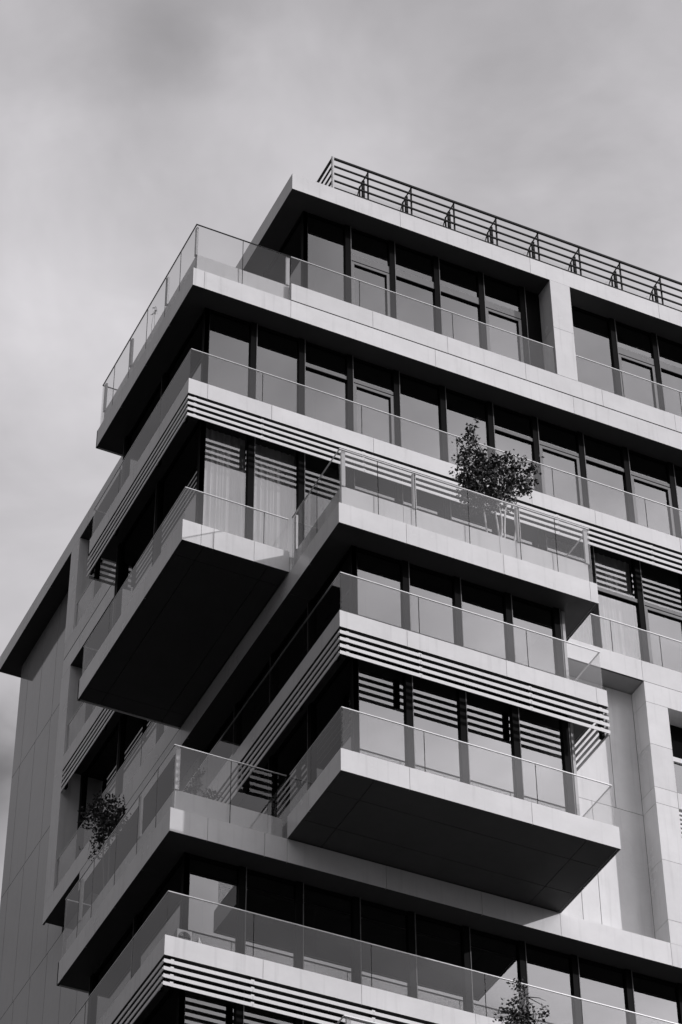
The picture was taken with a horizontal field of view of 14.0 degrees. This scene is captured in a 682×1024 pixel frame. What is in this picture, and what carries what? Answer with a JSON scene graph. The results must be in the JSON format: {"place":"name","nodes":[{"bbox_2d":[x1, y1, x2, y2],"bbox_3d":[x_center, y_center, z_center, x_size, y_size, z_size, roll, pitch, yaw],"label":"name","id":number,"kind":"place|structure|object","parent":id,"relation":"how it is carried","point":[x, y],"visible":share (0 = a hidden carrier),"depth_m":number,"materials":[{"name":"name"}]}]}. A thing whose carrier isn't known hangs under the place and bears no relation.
{"place":"outdoors","nodes":[
{"label":"outdoors","id":0,"kind":"place"},
{"bbox_2d":[0,173,681,1023],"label":"apartment building","id":1,"kind":"structure","parent":0,"point":[358,667],"depth_m":54.97,"materials":[{"name":"white concrete"}]},
{"bbox_2d":[84,703,95,723],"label":"window","id":2,"kind":"structure","parent":1,"relation":"in","point":[89,709],"depth_m":66.11,"materials":[{"name":"grey glass"}]},
{"bbox_2d":[75,722,118,859],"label":"window","id":3,"kind":"structure","parent":1,"relation":"in","point":[101,771],"depth_m":63.69,"materials":[{"name":"glass"}]},
{"bbox_2d":[93,560,114,597],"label":"window","id":4,"kind":"structure","parent":1,"relation":"in","point":[97,584],"depth_m":68.71,"materials":[{"name":"grey glass"}]},
{"bbox_2d":[77,790,137,887],"bbox_3d":[-4.604,6.929,53.969,0.853,4.016,2.082,18,-45,-19],"label":"shrub","id":5,"kind":"object","parent":1,"relation":"on","point":[105,822],"visible":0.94,"depth_m":54.56,"materials":[{"name":"black plant"}]},
{"bbox_2d":[87,923,132,1023],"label":"window","id":6,"kind":"structure","parent":1,"relation":"in","point":[118,977],"depth_m":50.86,"materials":[{"name":"glass"}]},
{"bbox_2d":[112,489,155,627],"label":"window","id":7,"kind":"structure","parent":1,"relation":"in","point":[140,534],"depth_m":57.81,"materials":[{"name":"glass"}]},
{"bbox_2d":[114,714,155,798],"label":"window","id":8,"kind":"structure","parent":1,"relation":"in","point":[131,728],"depth_m":61.94,"materials":[{"name":"glass"}]},
{"bbox_2d":[121,382,160,487],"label":"window","id":9,"kind":"structure","parent":1,"relation":"in","point":[152,425],"depth_m":60.21,"materials":[{"name":"glass"}]},
{"bbox_2d":[151,307,157,331],"bbox_3d":[-4.105,-3.928,61.072,0.179,1.638,0.167,-19,-45,19],"label":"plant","id":10,"kind":"object","parent":1,"relation":"on","point":[155,311],"visible":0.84,"depth_m":61.42,"materials":[{"name":"grey plant"}]},
{"bbox_2d":[130,852,189,979],"bbox_3d":[-3.199,7.482,48.970,0.140,2.178,2.275,18,-45,-19],"label":"window","id":11,"kind":"structure","parent":1,"relation":"in","point":[165,919],"depth_m":49.29,"materials":[{"name":"glass"}]},
{"bbox_2d":[155,723,167,744],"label":"window","id":12,"kind":"structure","parent":1,"relation":"in","point":[160,729],"depth_m":60.28,"materials":[{"name":"glass"}]},
{"bbox_2d":[143,976,184,1023],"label":"window","id":13,"kind":"structure","parent":1,"relation":"in","point":[164,1012],"depth_m":47.40,"materials":[{"name":"glass"}]},
{"bbox_2d":[152,415,205,564],"bbox_3d":[-3.264,0.027,55.765,0.140,3.438,2.275,18,-45,-19],"label":"window","id":14,"kind":"structure","parent":1,"relation":"in","point":[182,472],"depth_m":56.22,"materials":[{"name":"glass"}]},
{"bbox_2d":[174,928,191,940],"bbox_3d":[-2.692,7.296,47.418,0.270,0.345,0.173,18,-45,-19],"label":"air conditioner","id":15,"kind":"object","parent":1,"relation":"on","point":[182,934],"visible":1,"depth_m":47.42,"materials":[{"name":"metal"}]},
{"bbox_2d":[159,308,209,423],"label":"window","id":16,"kind":"structure","parent":1,"relation":"in","point":[191,368],"depth_m":58.56,"materials":[{"name":"glass"}]},
{"bbox_2d":[182,761,224,800],"bbox_3d":[-2.465,5.140,50.070,0.807,1.385,0.313,18,-45,-19],"label":"shrub","id":17,"kind":"object","parent":1,"relation":"on","point":[194,787],"visible":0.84,"depth_m":50.16,"materials":[{"name":"grey plant"}]},
{"bbox_2d":[176,976,244,1023],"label":"window","id":18,"kind":"structure","parent":1,"relation":"in","point":[197,1008],"depth_m":47.12,"materials":[{"name":"glass"}]},
{"bbox_2d":[179,852,246,954],"bbox_3d":[-2.219,6.965,48.412,1.185,2.178,0.140,18,-45,-19],"label":"window","id":19,"kind":"structure","parent":1,"relation":"in","point":[218,926],"depth_m":48.55,"materials":[{"name":"glass"}]},
{"bbox_2d":[198,710,233,795],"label":"window","id":20,"kind":"structure","parent":1,"relation":"in","point":[224,749],"depth_m":56.25,"materials":[{"name":"glass"}]},
{"bbox_2d":[195,416,255,539],"bbox_3d":[-2.316,-0.446,55.254,1.185,3.438,0.282,18,-45,-19],"label":"window","id":21,"kind":"structure","parent":1,"relation":"in","point":[224,457],"depth_m":55.51,"materials":[{"name":"glass"}]},
{"bbox_2d":[201,307,257,399],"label":"window","id":22,"kind":"structure","parent":1,"relation":"in","point":[233,339],"depth_m":57.76,"materials":[{"name":"glass"}]},
{"bbox_2d":[234,763,267,814],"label":"window","id":23,"kind":"structure","parent":1,"relation":"in","point":[255,798],"depth_m":53.31,"materials":[{"name":"glass"}]},
{"bbox_2d":[233,660,269,754],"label":"window","id":24,"kind":"structure","parent":1,"relation":"in","point":[243,724],"depth_m":55.13,"materials":[{"name":"glass"}]},
{"bbox_2d":[244,992,303,1023],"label":"window","id":25,"kind":"structure","parent":1,"relation":"in","point":[251,1016],"depth_m":47.60,"materials":[{"name":"glass"}]},
{"bbox_2d":[245,869,303,969],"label":"window","id":26,"kind":"structure","parent":1,"relation":"in","point":[275,941],"depth_m":48.92,"materials":[{"name":"glass"}]},
{"bbox_2d":[253,433,304,557],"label":"window","id":27,"kind":"structure","parent":1,"relation":"in","point":[274,470],"depth_m":55.92,"materials":[{"name":"glass"}]},
{"bbox_2d":[256,325,305,415],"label":"window","id":28,"kind":"structure","parent":1,"relation":"in","point":[281,355],"depth_m":58.15,"materials":[{"name":"glass"}]},
{"bbox_2d":[262,211,306,299],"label":"window","id":29,"kind":"structure","parent":1,"relation":"in","point":[291,246],"depth_m":61.79,"materials":[{"name":"glass"}]},
{"bbox_2d":[268,711,306,827],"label":"window","id":30,"kind":"structure","parent":1,"relation":"in","point":[284,793],"depth_m":52.04,"materials":[{"name":"glass"}]},
{"bbox_2d":[269,608,306,705],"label":"window","id":31,"kind":"structure","parent":1,"relation":"in","point":[292,657],"depth_m":53.97,"materials":[{"name":"glass"}]},
{"bbox_2d":[301,212,351,303],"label":"window","id":32,"kind":"structure","parent":1,"relation":"in","point":[328,243],"depth_m":61.16,"materials":[{"name":"glass"}]},
{"bbox_2d":[305,341,353,431],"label":"window","id":33,"kind":"structure","parent":1,"relation":"in","point":[329,371],"depth_m":58.49,"materials":[{"name":"glass"}]},
{"bbox_2d":[305,449,354,536],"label":"window","id":34,"kind":"structure","parent":1,"relation":"in","point":[327,486],"depth_m":56.55,"materials":[{"name":"glass"}]},
{"bbox_2d":[307,546,356,653],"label":"window","id":35,"kind":"structure","parent":1,"relation":"in","point":[337,598],"depth_m":52.66,"materials":[{"name":"glass"}]},
{"bbox_2d":[304,884,361,984],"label":"window","id":36,"kind":"structure","parent":1,"relation":"in","point":[326,954],"depth_m":49.26,"materials":[{"name":"glass"}]},
{"bbox_2d":[304,1007,361,1023],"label":"window","id":37,"kind":"structure","parent":1,"relation":"in","point":[305,1014],"depth_m":48.03,"materials":[{"name":"glass"}]},
{"bbox_2d":[307,651,358,790],"bbox_3d":[-0.154,4.106,50.394,0.140,2.783,1.884,18,-45,-19],"label":"window","id":38,"kind":"structure","parent":1,"relation":"in","point":[336,693],"depth_m":50.73,"materials":[{"name":"glass"}]},
{"bbox_2d":[351,228,396,318],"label":"window","id":39,"kind":"structure","parent":1,"relation":"in","point":[373,257],"depth_m":61.50,"materials":[{"name":"glass"}]},
{"bbox_2d":[353,357,401,446],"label":"window","id":40,"kind":"structure","parent":1,"relation":"in","point":[377,387],"depth_m":58.85,"materials":[{"name":"glass"}]},
{"bbox_2d":[355,465,403,505],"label":"window","id":41,"kind":"structure","parent":1,"relation":"in","point":[388,490],"depth_m":57.19,"materials":[{"name":"glass"}]},
{"bbox_2d":[349,545,410,630],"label":"window","id":42,"kind":"structure","parent":1,"relation":"in","point":[375,602],"depth_m":52.04,"materials":[{"name":"glass"}]},
{"bbox_2d":[350,650,414,768],"bbox_3d":[0.746,3.710,49.968,1.195,2.783,0.140,18,-45,-19],"label":"window","id":43,"kind":"structure","parent":1,"relation":"in","point":[383,692],"depth_m":50.09,"materials":[{"name":"glass"}]},
{"bbox_2d":[361,899,417,998],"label":"window","id":44,"kind":"structure","parent":1,"relation":"in","point":[381,925],"depth_m":49.63,"materials":[{"name":"glass"}]},
{"bbox_2d":[395,243,442,334],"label":"window","id":45,"kind":"structure","parent":1,"relation":"in","point":[417,273],"depth_m":61.87,"materials":[{"name":"glass"}]},
{"bbox_2d":[400,373,448,462],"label":"window","id":46,"kind":"structure","parent":1,"relation":"in","point":[422,402],"depth_m":59.21,"materials":[{"name":"glass"}]},
{"bbox_2d":[403,481,451,520],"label":"window","id":47,"kind":"structure","parent":1,"relation":"in","point":[435,505],"depth_m":57.57,"materials":[{"name":"glass"}]},
{"bbox_2d":[409,563,463,646],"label":"window","id":48,"kind":"structure","parent":1,"relation":"in","point":[438,621],"depth_m":52.41,"materials":[{"name":"glass"}]},
{"bbox_2d":[412,669,470,784],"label":"window","id":49,"kind":"structure","parent":1,"relation":"in","point":[440,709],"depth_m":50.46,"materials":[{"name":"glass"}]},
{"bbox_2d":[416,914,473,1012],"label":"window","id":50,"kind":"structure","parent":1,"relation":"in","point":[438,983],"depth_m":49.98,"materials":[{"name":"glass"}]},
{"bbox_2d":[439,259,487,349],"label":"window","id":51,"kind":"structure","parent":1,"relation":"in","point":[462,289],"depth_m":62.23,"materials":[{"name":"glass"}]},
{"bbox_2d":[446,388,495,474],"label":"window","id":52,"kind":"structure","parent":1,"relation":"in","point":[462,409],"depth_m":59.80,"materials":[{"name":"glass"}]},
{"bbox_2d":[451,496,500,535],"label":"window","id":53,"kind":"structure","parent":1,"relation":"in","point":[476,522],"depth_m":57.88,"materials":[{"name":"glass"}]},
{"bbox_2d":[461,580,515,662],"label":"window","id":54,"kind":"structure","parent":1,"relation":"in","point":[481,634],"depth_m":52.77,"materials":[{"name":"glass"}]},
{"bbox_2d":[466,685,523,799],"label":"window","id":55,"kind":"structure","parent":1,"relation":"in","point":[493,724],"depth_m":50.81,"materials":[{"name":"glass"}]},
{"bbox_2d":[449,417,543,540],"bbox_3d":[3.103,-0.263,55.068,2.003,3.630,0.861,18,-45,-19],"label":"tree","id":56,"kind":"object","parent":1,"relation":"on","point":[481,468],"visible":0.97,"depth_m":55.18,"materials":[{"name":"black plant"}]},
{"bbox_2d":[317,156,681,311],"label":"roof railing","id":57,"kind":"object","parent":1,"relation":"on","point":[490,229],"visible":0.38,"depth_m":64.72,"materials":[{"name":"metal"}]},
{"bbox_2d":[470,929,530,1023],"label":"window","id":58,"kind":"structure","parent":1,"relation":"in","point":[491,954],"depth_m":50.44,"materials":[{"name":"glass"}]},
{"bbox_2d":[484,275,530,364],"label":"window","id":59,"kind":"structure","parent":1,"relation":"in","point":[505,303],"depth_m":62.56,"materials":[{"name":"glass"}]},
{"bbox_2d":[493,404,542,492],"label":"window","id":60,"kind":"structure","parent":1,"relation":"in","point":[517,431],"depth_m":60.12,"materials":[{"name":"glass"}]},
{"bbox_2d":[492,978,549,1023],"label":"tree","id":61,"kind":"object","parent":1,"relation":"on","point":[515,1015],"visible":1,"depth_m":46.94,"materials":[{"name":"black plant"}]},
{"bbox_2d":[500,513,547,551],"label":"window","id":62,"kind":"structure","parent":1,"relation":"in","point":[532,536],"depth_m":58.30,"materials":[{"name":"glass"}]},
{"bbox_2d":[512,596,564,677],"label":"window","id":63,"kind":"structure","parent":1,"relation":"in","point":[545,654],"depth_m":53.12,"materials":[{"name":"glass"}]},
{"bbox_2d":[518,700,575,814],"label":"window","id":64,"kind":"structure","parent":1,"relation":"in","point":[545,739],"depth_m":51.16,"materials":[{"name":"glass"}]},
{"bbox_2d":[526,943,582,1023],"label":"window","id":65,"kind":"structure","parent":1,"relation":"in","point":[548,969],"depth_m":50.83,"materials":[{"name":"glass"}]},
{"bbox_2d":[538,419,589,508],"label":"window","id":66,"kind":"structure","parent":1,"relation":"in","point":[561,448],"depth_m":60.28,"materials":[{"name":"glass"}]},
{"bbox_2d":[546,527,602,647],"bbox_3d":[4.776,1.792,57.779,1.138,3.438,0.283,18,-45,-19],"label":"window","id":67,"kind":"structure","parent":1,"relation":"in","point":[582,634],"depth_m":58.37,"materials":[{"name":"glass"}]},
{"bbox_2d":[571,305,622,396],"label":"window","id":68,"kind":"structure","parent":1,"relation":"in","point":[595,336],"depth_m":63.33,"materials":[{"name":"glass"}]},
{"bbox_2d":[578,957,636,1023],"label":"window","id":69,"kind":"structure","parent":1,"relation":"in","point":[601,983],"depth_m":51.26,"materials":[{"name":"glass"}]},
{"bbox_2d":[583,434,635,523],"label":"window","id":70,"kind":"structure","parent":1,"relation":"in","point":[608,464],"depth_m":60.65,"materials":[{"name":"glass"}]},
{"bbox_2d":[593,542,650,662],"bbox_3d":[5.801,2.116,58.144,1.128,3.438,0.283,18,-45,-19],"label":"window","id":71,"kind":"structure","parent":1,"relation":"in","point":[616,602],"depth_m":58.34,"materials":[{"name":"glass"}]},
{"bbox_2d":[615,321,665,410],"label":"window","id":72,"kind":"structure","parent":1,"relation":"in","point":[638,351],"depth_m":63.67,"materials":[{"name":"glass"}]},
{"bbox_2d":[628,450,681,538],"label":"window","id":73,"kind":"structure","parent":1,"relation":"in","point":[653,479],"depth_m":61.03,"materials":[{"name":"glass"}]},
{"bbox_2d":[632,972,681,1023],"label":"window","id":74,"kind":"structure","parent":1,"relation":"in","point":[654,997],"depth_m":51.72,"materials":[{"name":"glass"}]},
{"bbox_2d":[640,557,681,672],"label":"window","id":75,"kind":"structure","parent":1,"relation":"in","point":[662,588],"depth_m":58.63,"materials":[{"name":"glass"}]},
{"bbox_2d":[657,336,681,416],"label":"window","id":76,"kind":"structure","parent":1,"relation":"in","point":[670,352],"depth_m":64.05,"materials":[{"name":"glass"}]},
{"bbox_2d":[673,757,681,793],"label":"window","id":77,"kind":"structure","parent":1,"relation":"in","point":[677,761],"depth_m":55.21,"materials":[{"name":"glass"}]},
{"bbox_2d":[674,465,681,529],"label":"window","id":78,"kind":"structure","parent":1,"relation":"in","point":[678,470],"depth_m":61.59,"materials":[{"name":"glass"}]},
{"bbox_2d":[0,0,681,900],"label":"sky","id":79,"kind":"structure","parent":0,"point":[127,126],"materials":[{"name":"grey"}]}
]}

